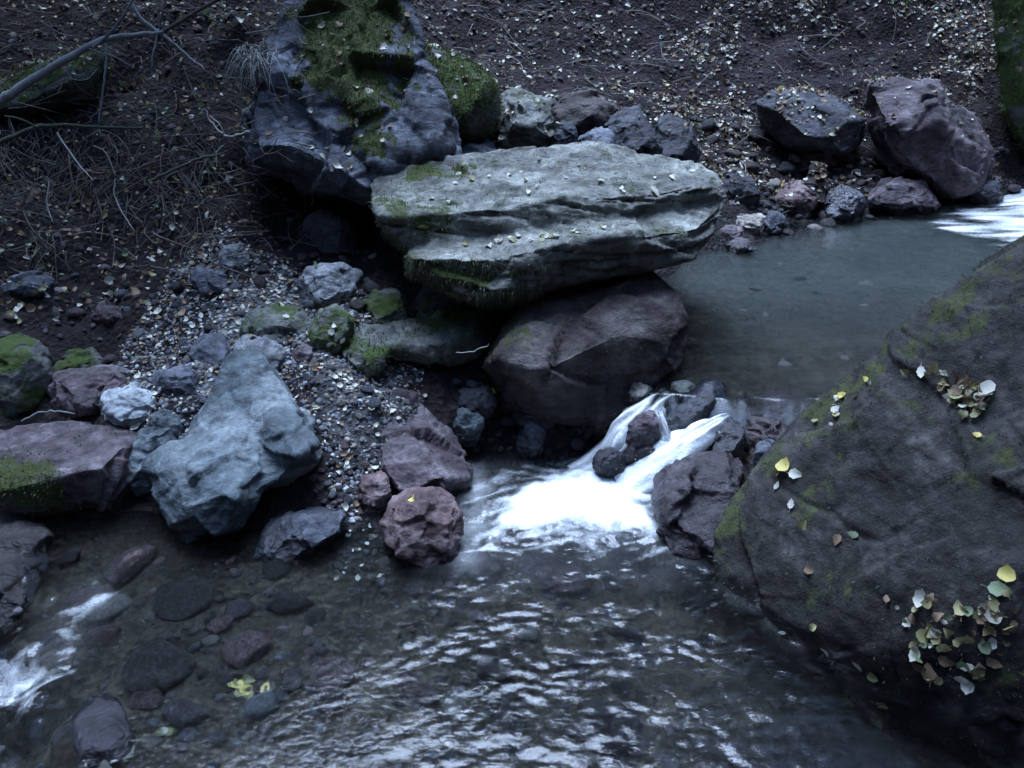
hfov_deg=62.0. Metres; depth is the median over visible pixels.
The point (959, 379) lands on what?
fallen leaf
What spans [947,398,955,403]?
fallen leaf
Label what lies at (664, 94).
leaf litter
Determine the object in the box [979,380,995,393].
fallen leaf
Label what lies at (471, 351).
grass stalk
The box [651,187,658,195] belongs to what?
fallen leaf
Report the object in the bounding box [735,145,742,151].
slope stone
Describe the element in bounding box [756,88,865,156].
long boulder
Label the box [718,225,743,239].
bank rock
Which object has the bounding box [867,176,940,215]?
bank rock
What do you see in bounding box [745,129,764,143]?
slope stone
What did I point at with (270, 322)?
mossy stone
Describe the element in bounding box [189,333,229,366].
flat stone
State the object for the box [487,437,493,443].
nook pebble
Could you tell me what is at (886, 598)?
fallen leaf
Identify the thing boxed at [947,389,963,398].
fallen leaf
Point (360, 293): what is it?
overhang stone
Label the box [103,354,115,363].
loose stone
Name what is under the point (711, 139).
slope stone
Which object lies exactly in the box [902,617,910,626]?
fallen leaf
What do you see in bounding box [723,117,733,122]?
slope stone
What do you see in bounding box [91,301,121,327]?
bank rock
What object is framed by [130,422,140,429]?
fallen leaf
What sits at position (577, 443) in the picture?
nook pebble
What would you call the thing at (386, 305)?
bank rock
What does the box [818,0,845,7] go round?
green seedling
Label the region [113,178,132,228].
hanging root
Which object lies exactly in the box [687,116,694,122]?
slope stone
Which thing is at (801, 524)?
fallen leaf
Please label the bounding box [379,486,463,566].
red rock
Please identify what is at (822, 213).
bank stone
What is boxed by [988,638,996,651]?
fallen leaf
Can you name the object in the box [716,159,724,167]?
slope stone
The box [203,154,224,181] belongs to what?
green sprig
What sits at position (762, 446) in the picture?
grey stone
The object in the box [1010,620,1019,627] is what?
fallen leaf
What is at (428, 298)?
bank rock
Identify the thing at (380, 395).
gravel stone
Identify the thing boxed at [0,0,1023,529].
ground
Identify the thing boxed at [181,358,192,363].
gravel stone
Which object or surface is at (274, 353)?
bank rock
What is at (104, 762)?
fallen leaf
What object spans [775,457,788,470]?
fallen leaf
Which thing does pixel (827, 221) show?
bank stone
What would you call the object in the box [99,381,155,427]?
white rock
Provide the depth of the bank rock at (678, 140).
5.29 m
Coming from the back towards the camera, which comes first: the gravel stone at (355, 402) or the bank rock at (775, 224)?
the bank rock at (775, 224)
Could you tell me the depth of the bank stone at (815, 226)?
5.53 m
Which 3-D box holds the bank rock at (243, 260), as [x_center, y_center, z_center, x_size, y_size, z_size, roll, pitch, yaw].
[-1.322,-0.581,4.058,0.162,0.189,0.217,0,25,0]
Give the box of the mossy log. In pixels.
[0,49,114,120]
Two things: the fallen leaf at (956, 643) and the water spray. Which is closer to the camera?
the fallen leaf at (956, 643)
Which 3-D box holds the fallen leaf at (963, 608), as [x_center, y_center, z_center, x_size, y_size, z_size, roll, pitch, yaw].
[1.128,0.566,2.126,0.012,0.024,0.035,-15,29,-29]
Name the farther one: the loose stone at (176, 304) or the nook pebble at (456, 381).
the loose stone at (176, 304)
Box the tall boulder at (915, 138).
[861,77,995,200]
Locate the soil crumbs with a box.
[0,0,1023,337]
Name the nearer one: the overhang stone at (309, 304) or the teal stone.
the teal stone
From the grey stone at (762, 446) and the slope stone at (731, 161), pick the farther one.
the slope stone at (731, 161)
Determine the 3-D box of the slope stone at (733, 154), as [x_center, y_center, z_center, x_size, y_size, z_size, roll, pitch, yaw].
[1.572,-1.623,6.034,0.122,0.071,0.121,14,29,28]
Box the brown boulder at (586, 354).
[483,271,688,441]
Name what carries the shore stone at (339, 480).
on the ground
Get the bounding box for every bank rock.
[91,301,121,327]
[152,365,199,396]
[187,266,227,296]
[218,243,249,273]
[230,334,286,369]
[292,344,312,362]
[297,262,362,307]
[298,209,356,256]
[362,287,406,323]
[413,287,472,316]
[461,137,497,153]
[494,87,557,149]
[551,88,619,136]
[553,121,577,144]
[578,126,620,145]
[604,104,662,154]
[654,113,700,162]
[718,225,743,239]
[721,168,760,207]
[725,237,753,251]
[764,210,787,234]
[775,180,817,218]
[797,151,837,175]
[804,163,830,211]
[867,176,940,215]
[966,179,1004,205]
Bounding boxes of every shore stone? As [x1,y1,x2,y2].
[323,481,331,486]
[327,459,335,465]
[328,491,336,498]
[336,477,344,485]
[340,441,348,448]
[344,495,351,505]
[356,508,363,514]
[358,493,363,500]
[361,460,369,468]
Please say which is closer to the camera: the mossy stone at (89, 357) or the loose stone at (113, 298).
the mossy stone at (89, 357)
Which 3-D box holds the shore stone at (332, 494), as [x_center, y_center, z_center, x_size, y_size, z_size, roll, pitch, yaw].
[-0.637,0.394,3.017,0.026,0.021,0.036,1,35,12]
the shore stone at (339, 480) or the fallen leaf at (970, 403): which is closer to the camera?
the fallen leaf at (970, 403)
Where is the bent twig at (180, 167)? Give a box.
[152,146,233,180]
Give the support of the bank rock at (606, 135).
on the ground
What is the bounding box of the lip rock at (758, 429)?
[745,416,787,449]
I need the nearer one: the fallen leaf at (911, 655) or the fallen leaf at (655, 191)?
the fallen leaf at (911, 655)
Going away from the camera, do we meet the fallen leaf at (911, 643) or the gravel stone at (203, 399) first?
the fallen leaf at (911, 643)
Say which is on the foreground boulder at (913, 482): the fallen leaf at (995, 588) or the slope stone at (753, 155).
the fallen leaf at (995, 588)
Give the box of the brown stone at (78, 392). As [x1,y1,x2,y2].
[46,364,127,417]
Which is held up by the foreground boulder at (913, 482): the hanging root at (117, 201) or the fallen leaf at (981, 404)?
the fallen leaf at (981, 404)
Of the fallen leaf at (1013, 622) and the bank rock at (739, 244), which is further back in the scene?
the bank rock at (739, 244)
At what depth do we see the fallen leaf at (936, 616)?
2.17 m
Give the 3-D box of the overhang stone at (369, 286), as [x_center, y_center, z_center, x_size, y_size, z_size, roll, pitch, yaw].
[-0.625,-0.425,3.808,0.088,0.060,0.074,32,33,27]
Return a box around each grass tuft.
[55,112,81,122]
[72,181,93,197]
[210,38,293,104]
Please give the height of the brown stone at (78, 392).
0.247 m
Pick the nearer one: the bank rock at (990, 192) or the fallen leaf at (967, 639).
the fallen leaf at (967, 639)
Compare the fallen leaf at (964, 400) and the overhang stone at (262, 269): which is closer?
the fallen leaf at (964, 400)
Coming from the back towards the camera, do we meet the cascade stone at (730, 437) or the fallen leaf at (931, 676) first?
the cascade stone at (730, 437)
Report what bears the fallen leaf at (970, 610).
on the foreground boulder at (913, 482)
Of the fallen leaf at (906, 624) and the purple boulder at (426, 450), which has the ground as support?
the purple boulder at (426, 450)
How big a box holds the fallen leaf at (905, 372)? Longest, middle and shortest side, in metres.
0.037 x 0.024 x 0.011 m
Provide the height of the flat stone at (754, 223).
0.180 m
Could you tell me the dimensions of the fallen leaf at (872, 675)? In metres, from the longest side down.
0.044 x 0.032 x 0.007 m
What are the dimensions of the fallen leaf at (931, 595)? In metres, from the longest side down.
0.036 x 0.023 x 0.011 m
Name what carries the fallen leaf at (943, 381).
on the foreground boulder at (913, 482)
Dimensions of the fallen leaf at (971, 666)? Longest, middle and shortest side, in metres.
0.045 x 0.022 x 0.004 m
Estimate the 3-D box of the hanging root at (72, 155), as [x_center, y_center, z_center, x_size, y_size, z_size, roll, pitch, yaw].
[-2.154,-1.120,4.191,0.254,0.210,0.016,18,30,34]
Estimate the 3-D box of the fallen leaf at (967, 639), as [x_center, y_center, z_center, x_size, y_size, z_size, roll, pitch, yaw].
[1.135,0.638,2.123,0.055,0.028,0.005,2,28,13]
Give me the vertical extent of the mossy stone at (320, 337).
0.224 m
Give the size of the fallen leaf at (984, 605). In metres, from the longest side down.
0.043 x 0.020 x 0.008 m
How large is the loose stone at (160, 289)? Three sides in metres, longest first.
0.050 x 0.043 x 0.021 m
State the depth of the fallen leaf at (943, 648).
2.16 m
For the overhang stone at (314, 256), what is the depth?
4.11 m
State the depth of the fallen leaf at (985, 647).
2.11 m
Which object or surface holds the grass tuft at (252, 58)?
on the mossy crag
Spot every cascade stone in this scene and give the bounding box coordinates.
[592,447,625,477]
[710,416,749,459]
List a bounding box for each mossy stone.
[53,347,102,370]
[239,302,312,345]
[306,303,354,354]
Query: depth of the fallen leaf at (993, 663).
2.12 m
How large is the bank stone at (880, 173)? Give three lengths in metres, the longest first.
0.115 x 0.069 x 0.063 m
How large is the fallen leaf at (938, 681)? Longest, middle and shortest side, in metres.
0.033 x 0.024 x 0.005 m
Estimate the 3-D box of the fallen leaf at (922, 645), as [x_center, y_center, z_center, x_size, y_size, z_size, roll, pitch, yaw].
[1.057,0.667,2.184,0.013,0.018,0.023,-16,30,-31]
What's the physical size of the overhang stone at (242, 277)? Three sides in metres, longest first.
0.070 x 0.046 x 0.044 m
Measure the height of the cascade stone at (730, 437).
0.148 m
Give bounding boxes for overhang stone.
[238,272,251,279]
[253,274,266,289]
[256,264,269,273]
[302,300,315,308]
[308,251,319,260]
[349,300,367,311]
[356,291,365,296]
[363,280,379,293]
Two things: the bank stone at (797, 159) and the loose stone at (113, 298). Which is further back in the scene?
the bank stone at (797, 159)
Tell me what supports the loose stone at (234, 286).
on the ground
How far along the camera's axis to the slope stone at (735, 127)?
6.20 m
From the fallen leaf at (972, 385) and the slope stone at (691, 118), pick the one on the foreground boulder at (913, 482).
the fallen leaf at (972, 385)
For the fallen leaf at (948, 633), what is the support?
on the foreground boulder at (913, 482)
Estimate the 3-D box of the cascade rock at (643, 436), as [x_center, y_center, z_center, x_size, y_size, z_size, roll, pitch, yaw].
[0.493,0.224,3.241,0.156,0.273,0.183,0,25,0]
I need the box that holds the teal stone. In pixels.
[128,426,177,496]
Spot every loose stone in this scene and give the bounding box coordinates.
[71,307,86,316]
[78,293,89,299]
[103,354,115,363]
[109,295,115,301]
[114,289,127,298]
[132,328,144,339]
[145,367,154,371]
[149,294,154,299]
[156,285,165,292]
[171,281,184,291]
[171,299,181,308]
[203,324,212,331]
[230,282,241,289]
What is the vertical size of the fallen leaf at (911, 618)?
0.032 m
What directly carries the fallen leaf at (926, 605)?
on the foreground boulder at (913, 482)
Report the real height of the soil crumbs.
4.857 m
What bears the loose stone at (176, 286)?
on the ground
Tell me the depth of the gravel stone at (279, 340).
3.45 m
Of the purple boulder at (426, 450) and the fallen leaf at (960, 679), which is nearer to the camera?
the fallen leaf at (960, 679)
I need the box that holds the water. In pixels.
[0,189,1023,767]
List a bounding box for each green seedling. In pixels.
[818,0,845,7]
[883,0,915,13]
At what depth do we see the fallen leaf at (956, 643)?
2.13 m
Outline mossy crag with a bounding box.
[237,0,461,206]
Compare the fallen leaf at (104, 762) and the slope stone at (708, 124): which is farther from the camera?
the slope stone at (708, 124)
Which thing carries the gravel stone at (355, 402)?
on the ground
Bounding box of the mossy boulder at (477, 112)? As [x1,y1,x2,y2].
[425,38,503,142]
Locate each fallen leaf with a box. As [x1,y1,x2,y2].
[37,284,48,289]
[100,759,108,765]
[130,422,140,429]
[328,329,333,334]
[417,225,426,228]
[497,234,502,241]
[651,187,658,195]
[774,481,778,489]
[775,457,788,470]
[785,468,802,478]
[787,498,793,508]
[796,519,806,530]
[804,564,812,573]
[809,623,816,631]
[829,405,838,412]
[833,532,841,545]
[837,392,844,397]
[847,531,860,537]
[852,662,861,671]
[867,672,877,680]
[883,595,889,601]
[900,369,910,375]
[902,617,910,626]
[908,611,917,625]
[908,649,919,661]
[909,640,918,647]
[910,605,917,614]
[910,646,921,653]
[910,662,925,672]
[912,588,925,607]
[914,652,922,662]
[915,629,928,643]
[916,362,925,377]
[919,640,926,647]
[920,599,931,608]
[921,662,935,681]
[925,593,933,603]
[925,622,941,637]
[926,597,937,604]
[928,362,938,372]
[930,612,944,621]
[930,629,941,636]
[930,636,940,644]
[932,644,951,651]
[933,655,955,666]
[934,677,942,684]
[936,383,944,390]
[937,377,949,385]
[939,372,947,381]
[942,392,956,399]
[943,628,953,639]
[945,614,952,620]
[947,385,961,394]
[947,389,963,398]
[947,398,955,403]
[951,637,962,646]
[951,676,969,683]
[953,599,965,615]
[954,375,964,384]
[954,660,970,672]
[956,635,977,643]
[958,406,967,419]
[959,604,968,615]
[960,663,975,670]
[960,680,974,694]
[961,605,972,615]
[962,393,967,404]
[963,375,973,387]
[965,383,977,394]
[966,395,973,406]
[970,405,980,416]
[970,671,985,680]
[971,395,983,405]
[972,432,981,436]
[972,611,984,619]
[972,666,985,678]
[973,391,984,401]
[973,662,985,669]
[975,402,986,409]
[976,607,985,624]
[978,600,987,614]
[978,642,991,653]
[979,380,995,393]
[981,581,1011,596]
[982,603,992,626]
[982,657,1002,668]
[983,626,994,635]
[984,608,1007,623]
[988,594,999,614]
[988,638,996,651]
[989,608,998,624]
[997,564,1015,586]
[997,612,1004,616]
[1001,587,1011,598]
[1002,629,1009,634]
[1003,625,1017,631]
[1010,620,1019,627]
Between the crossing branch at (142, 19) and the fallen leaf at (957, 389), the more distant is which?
the crossing branch at (142, 19)
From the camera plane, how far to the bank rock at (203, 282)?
3.87 m
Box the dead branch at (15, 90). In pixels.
[0,0,163,121]
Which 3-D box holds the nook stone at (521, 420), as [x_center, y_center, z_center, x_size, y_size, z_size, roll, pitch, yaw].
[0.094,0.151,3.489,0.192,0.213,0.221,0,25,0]
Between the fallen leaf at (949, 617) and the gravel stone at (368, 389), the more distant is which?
the gravel stone at (368, 389)
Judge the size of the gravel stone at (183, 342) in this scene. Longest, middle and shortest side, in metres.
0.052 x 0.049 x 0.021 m
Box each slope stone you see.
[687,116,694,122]
[696,117,703,122]
[701,118,715,131]
[705,135,718,146]
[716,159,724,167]
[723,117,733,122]
[724,149,742,158]
[727,158,734,163]
[729,123,739,132]
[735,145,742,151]
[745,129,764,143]
[749,152,756,158]
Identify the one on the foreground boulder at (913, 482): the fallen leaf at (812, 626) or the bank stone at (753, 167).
the fallen leaf at (812, 626)
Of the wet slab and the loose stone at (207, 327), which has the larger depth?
the loose stone at (207, 327)
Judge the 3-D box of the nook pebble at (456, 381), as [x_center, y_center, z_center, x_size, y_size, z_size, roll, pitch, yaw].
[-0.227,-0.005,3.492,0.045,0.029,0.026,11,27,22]
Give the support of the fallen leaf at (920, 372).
on the foreground boulder at (913, 482)
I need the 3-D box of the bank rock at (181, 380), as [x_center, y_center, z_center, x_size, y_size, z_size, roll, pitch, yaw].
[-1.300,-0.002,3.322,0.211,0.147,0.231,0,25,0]
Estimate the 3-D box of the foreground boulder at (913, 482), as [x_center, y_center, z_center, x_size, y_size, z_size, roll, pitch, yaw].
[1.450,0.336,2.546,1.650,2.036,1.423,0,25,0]
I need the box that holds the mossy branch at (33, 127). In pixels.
[0,115,142,144]
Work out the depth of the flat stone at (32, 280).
3.91 m
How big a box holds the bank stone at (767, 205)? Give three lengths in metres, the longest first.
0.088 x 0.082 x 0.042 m
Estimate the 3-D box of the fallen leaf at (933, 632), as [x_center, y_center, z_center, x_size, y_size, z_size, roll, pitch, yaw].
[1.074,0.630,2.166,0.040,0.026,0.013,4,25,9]
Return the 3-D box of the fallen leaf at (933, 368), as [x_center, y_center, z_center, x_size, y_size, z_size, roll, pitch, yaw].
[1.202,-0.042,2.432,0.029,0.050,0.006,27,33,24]
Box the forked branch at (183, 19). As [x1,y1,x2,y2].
[162,0,218,33]
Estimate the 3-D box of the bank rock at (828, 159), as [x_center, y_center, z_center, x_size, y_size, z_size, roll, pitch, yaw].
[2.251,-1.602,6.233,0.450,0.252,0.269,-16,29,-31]
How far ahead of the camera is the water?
2.50 m
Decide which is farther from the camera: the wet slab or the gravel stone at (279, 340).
the gravel stone at (279, 340)
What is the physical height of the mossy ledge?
0.231 m
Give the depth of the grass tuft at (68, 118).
4.66 m
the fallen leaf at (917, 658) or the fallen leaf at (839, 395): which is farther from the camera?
the fallen leaf at (839, 395)
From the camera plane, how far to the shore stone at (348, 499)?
3.01 m
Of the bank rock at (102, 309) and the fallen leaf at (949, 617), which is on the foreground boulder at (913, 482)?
the fallen leaf at (949, 617)
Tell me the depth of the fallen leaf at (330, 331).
3.43 m
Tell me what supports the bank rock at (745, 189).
on the ground
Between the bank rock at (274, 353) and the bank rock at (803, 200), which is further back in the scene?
the bank rock at (803, 200)
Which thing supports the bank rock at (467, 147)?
on the ground
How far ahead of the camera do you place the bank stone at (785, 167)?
6.06 m
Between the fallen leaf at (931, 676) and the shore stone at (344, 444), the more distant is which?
the shore stone at (344, 444)
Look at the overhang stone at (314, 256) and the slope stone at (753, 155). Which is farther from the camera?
the slope stone at (753, 155)
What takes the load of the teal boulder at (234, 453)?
on the ground
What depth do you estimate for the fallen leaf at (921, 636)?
2.19 m
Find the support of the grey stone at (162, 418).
on the ground
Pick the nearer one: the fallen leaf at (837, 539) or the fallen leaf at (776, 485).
the fallen leaf at (837, 539)
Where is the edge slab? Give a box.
[0,420,137,519]
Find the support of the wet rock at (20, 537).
on the ground
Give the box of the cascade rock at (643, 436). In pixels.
[624,409,659,464]
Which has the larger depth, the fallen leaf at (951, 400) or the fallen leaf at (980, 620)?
the fallen leaf at (951, 400)
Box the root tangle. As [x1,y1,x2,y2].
[0,0,330,279]
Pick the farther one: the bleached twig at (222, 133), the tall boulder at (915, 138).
the tall boulder at (915, 138)
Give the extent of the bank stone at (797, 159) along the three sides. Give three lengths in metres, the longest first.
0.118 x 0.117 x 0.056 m
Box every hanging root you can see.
[46,180,52,220]
[57,132,92,180]
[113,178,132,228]
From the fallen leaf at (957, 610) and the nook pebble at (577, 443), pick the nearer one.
the fallen leaf at (957, 610)
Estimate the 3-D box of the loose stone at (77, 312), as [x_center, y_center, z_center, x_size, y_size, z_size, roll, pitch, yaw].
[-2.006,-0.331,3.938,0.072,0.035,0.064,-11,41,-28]
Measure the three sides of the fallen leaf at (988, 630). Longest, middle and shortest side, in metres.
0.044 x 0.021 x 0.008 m
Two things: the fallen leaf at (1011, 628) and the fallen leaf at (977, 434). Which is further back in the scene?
the fallen leaf at (977, 434)
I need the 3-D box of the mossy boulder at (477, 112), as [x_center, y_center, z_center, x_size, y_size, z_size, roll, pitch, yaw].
[-0.342,-1.667,4.831,0.607,0.565,1.023,0,25,0]
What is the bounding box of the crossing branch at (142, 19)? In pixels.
[128,0,204,69]
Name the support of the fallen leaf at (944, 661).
on the foreground boulder at (913, 482)
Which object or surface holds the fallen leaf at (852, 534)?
on the foreground boulder at (913, 482)
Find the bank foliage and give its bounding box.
[0,0,284,323]
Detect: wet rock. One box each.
[0,512,54,625]
[72,698,132,760]
[824,184,866,222]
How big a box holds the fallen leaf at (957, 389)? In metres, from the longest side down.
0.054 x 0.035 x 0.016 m
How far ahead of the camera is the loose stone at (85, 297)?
4.01 m
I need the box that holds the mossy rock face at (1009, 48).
[987,0,1023,149]
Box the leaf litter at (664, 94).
[0,0,1021,333]
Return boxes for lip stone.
[628,382,649,403]
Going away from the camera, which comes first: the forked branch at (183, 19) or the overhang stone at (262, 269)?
the overhang stone at (262, 269)
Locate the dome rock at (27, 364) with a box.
[0,333,55,418]
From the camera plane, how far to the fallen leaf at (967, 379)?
2.36 m
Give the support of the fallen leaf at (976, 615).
on the foreground boulder at (913, 482)
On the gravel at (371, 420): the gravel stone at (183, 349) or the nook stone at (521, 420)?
the gravel stone at (183, 349)
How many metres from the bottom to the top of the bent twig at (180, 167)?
0.167 m
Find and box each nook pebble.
[452,378,460,385]
[466,380,477,387]
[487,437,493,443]
[495,431,501,436]
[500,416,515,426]
[571,437,584,450]
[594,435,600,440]
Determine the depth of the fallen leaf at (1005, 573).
2.10 m
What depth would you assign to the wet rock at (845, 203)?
5.66 m
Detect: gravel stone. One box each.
[178,339,187,346]
[179,347,190,353]
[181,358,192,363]
[199,397,206,403]
[276,338,282,344]
[326,364,335,370]
[336,399,345,406]
[352,398,357,405]
[355,412,362,418]
[360,386,373,392]
[367,397,381,407]
[377,393,383,398]
[387,381,394,388]
[402,399,410,404]
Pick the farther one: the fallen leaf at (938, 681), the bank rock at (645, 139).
the bank rock at (645, 139)
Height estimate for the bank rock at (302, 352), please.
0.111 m
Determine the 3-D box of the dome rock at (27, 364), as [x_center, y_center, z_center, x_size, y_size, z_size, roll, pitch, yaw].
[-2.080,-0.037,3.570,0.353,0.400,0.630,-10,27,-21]
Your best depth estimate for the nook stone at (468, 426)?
3.35 m
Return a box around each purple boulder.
[378,388,472,493]
[651,449,748,564]
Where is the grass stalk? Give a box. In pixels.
[456,344,488,352]
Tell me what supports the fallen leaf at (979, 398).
on the foreground boulder at (913, 482)
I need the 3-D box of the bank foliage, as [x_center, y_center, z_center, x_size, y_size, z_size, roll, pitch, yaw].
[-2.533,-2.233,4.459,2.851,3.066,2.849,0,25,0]
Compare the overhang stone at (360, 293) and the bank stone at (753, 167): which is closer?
the overhang stone at (360, 293)
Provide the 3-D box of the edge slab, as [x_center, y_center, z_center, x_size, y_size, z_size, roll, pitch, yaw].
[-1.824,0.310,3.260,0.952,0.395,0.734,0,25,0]
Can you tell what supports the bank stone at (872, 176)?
on the ground
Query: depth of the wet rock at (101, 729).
2.12 m
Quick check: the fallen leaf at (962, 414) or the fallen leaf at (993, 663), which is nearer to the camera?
the fallen leaf at (993, 663)
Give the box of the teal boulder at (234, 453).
[141,347,322,544]
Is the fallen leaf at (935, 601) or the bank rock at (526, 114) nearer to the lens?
the fallen leaf at (935, 601)
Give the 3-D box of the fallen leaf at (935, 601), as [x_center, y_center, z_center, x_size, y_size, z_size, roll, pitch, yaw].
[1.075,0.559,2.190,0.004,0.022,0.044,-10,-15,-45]
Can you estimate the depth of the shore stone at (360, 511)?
3.01 m
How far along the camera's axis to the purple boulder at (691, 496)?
2.86 m
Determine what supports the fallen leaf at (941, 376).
on the foreground boulder at (913, 482)
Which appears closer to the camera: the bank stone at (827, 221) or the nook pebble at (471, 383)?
the nook pebble at (471, 383)
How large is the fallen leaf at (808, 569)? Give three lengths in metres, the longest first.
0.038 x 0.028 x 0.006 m
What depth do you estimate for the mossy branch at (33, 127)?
4.20 m
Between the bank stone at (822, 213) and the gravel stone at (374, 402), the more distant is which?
the bank stone at (822, 213)
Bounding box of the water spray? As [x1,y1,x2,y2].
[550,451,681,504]
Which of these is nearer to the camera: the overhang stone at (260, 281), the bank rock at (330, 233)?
the overhang stone at (260, 281)
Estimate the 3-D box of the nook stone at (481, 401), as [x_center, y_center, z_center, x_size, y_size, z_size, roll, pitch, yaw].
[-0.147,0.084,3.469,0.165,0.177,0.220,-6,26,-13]
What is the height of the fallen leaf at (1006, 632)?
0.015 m
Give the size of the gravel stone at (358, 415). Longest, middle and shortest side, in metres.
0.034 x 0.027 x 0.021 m
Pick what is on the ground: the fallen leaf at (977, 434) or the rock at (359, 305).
the rock at (359, 305)
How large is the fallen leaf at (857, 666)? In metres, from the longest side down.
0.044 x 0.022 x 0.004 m
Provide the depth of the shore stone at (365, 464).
3.17 m
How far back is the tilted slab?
3.21 m
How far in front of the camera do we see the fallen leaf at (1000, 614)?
2.08 m
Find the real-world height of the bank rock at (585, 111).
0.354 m
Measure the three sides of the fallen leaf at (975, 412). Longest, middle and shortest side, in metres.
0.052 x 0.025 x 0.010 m
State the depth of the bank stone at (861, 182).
6.00 m
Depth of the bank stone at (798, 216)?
5.69 m
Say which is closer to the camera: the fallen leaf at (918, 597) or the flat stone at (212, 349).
the fallen leaf at (918, 597)
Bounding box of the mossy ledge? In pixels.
[337,304,498,380]
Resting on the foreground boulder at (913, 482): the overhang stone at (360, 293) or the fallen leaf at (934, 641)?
the fallen leaf at (934, 641)
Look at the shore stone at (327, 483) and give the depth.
3.04 m
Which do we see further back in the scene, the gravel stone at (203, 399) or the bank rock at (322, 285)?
the bank rock at (322, 285)
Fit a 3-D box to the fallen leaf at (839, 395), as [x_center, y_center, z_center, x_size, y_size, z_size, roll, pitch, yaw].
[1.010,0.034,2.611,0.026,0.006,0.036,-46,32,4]
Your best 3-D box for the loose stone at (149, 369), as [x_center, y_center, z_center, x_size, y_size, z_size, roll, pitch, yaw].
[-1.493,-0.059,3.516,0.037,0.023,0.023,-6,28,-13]
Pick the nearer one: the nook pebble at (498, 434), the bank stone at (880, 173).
the nook pebble at (498, 434)
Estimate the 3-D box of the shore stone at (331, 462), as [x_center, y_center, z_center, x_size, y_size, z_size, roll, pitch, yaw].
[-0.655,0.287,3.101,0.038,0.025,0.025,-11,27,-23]
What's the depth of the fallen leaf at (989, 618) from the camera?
2.09 m
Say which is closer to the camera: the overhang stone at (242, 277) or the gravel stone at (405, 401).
the gravel stone at (405, 401)
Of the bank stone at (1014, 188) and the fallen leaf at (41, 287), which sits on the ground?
the bank stone at (1014, 188)
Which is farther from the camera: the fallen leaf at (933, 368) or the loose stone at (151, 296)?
the loose stone at (151, 296)
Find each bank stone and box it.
[743,162,759,172]
[761,162,769,168]
[761,200,771,208]
[767,178,780,189]
[779,162,794,173]
[783,229,789,234]
[788,153,801,163]
[794,214,802,219]
[809,224,821,228]
[819,210,826,216]
[820,218,835,225]
[847,174,854,179]
[857,179,868,185]
[864,174,875,178]
[874,169,885,177]
[1008,184,1021,191]
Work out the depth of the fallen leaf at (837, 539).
2.43 m
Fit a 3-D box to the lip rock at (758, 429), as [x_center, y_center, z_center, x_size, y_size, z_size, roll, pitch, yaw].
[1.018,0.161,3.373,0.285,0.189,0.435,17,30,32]
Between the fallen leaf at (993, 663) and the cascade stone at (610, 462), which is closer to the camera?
the fallen leaf at (993, 663)
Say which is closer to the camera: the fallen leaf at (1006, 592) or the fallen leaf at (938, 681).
the fallen leaf at (1006, 592)
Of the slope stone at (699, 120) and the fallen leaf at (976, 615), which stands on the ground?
the slope stone at (699, 120)
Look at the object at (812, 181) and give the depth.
5.85 m
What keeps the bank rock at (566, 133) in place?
on the ground
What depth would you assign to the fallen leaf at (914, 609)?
2.21 m
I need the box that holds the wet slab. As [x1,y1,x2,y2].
[260,507,348,558]
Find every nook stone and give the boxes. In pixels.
[453,407,484,447]
[456,385,496,419]
[511,412,553,433]
[516,420,547,459]
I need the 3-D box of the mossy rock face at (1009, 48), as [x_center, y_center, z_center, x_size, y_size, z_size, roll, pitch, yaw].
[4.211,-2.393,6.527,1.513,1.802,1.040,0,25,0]
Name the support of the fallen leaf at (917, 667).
on the foreground boulder at (913, 482)
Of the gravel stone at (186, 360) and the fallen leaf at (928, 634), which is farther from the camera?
the gravel stone at (186, 360)
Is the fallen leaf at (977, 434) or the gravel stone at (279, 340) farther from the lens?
the gravel stone at (279, 340)
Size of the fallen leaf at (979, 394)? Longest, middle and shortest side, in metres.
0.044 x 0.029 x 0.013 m
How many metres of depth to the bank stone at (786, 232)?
5.38 m
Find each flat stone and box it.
[0,270,55,297]
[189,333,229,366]
[736,213,766,233]
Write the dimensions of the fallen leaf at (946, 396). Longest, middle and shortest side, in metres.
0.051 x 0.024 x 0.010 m
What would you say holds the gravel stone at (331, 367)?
on the ground
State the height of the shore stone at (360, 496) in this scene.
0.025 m
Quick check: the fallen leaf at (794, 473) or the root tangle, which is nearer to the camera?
the fallen leaf at (794, 473)
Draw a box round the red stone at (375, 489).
[358,470,392,513]
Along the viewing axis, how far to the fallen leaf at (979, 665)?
2.12 m
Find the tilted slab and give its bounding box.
[667,381,717,431]
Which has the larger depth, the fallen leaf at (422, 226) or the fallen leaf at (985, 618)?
the fallen leaf at (422, 226)
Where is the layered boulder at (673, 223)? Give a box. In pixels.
[368,140,726,311]
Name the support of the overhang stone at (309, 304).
on the ground
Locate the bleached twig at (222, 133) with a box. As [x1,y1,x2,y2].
[205,110,250,160]
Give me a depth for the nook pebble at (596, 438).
3.39 m
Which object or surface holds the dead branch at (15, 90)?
on the ground
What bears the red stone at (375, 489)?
on the ground
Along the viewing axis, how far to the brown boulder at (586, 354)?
3.30 m
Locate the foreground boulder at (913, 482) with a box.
[710,235,1023,736]
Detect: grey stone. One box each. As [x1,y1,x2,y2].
[149,402,182,436]
[752,438,773,465]
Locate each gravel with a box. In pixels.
[12,607,23,616]
[117,225,424,523]
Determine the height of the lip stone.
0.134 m

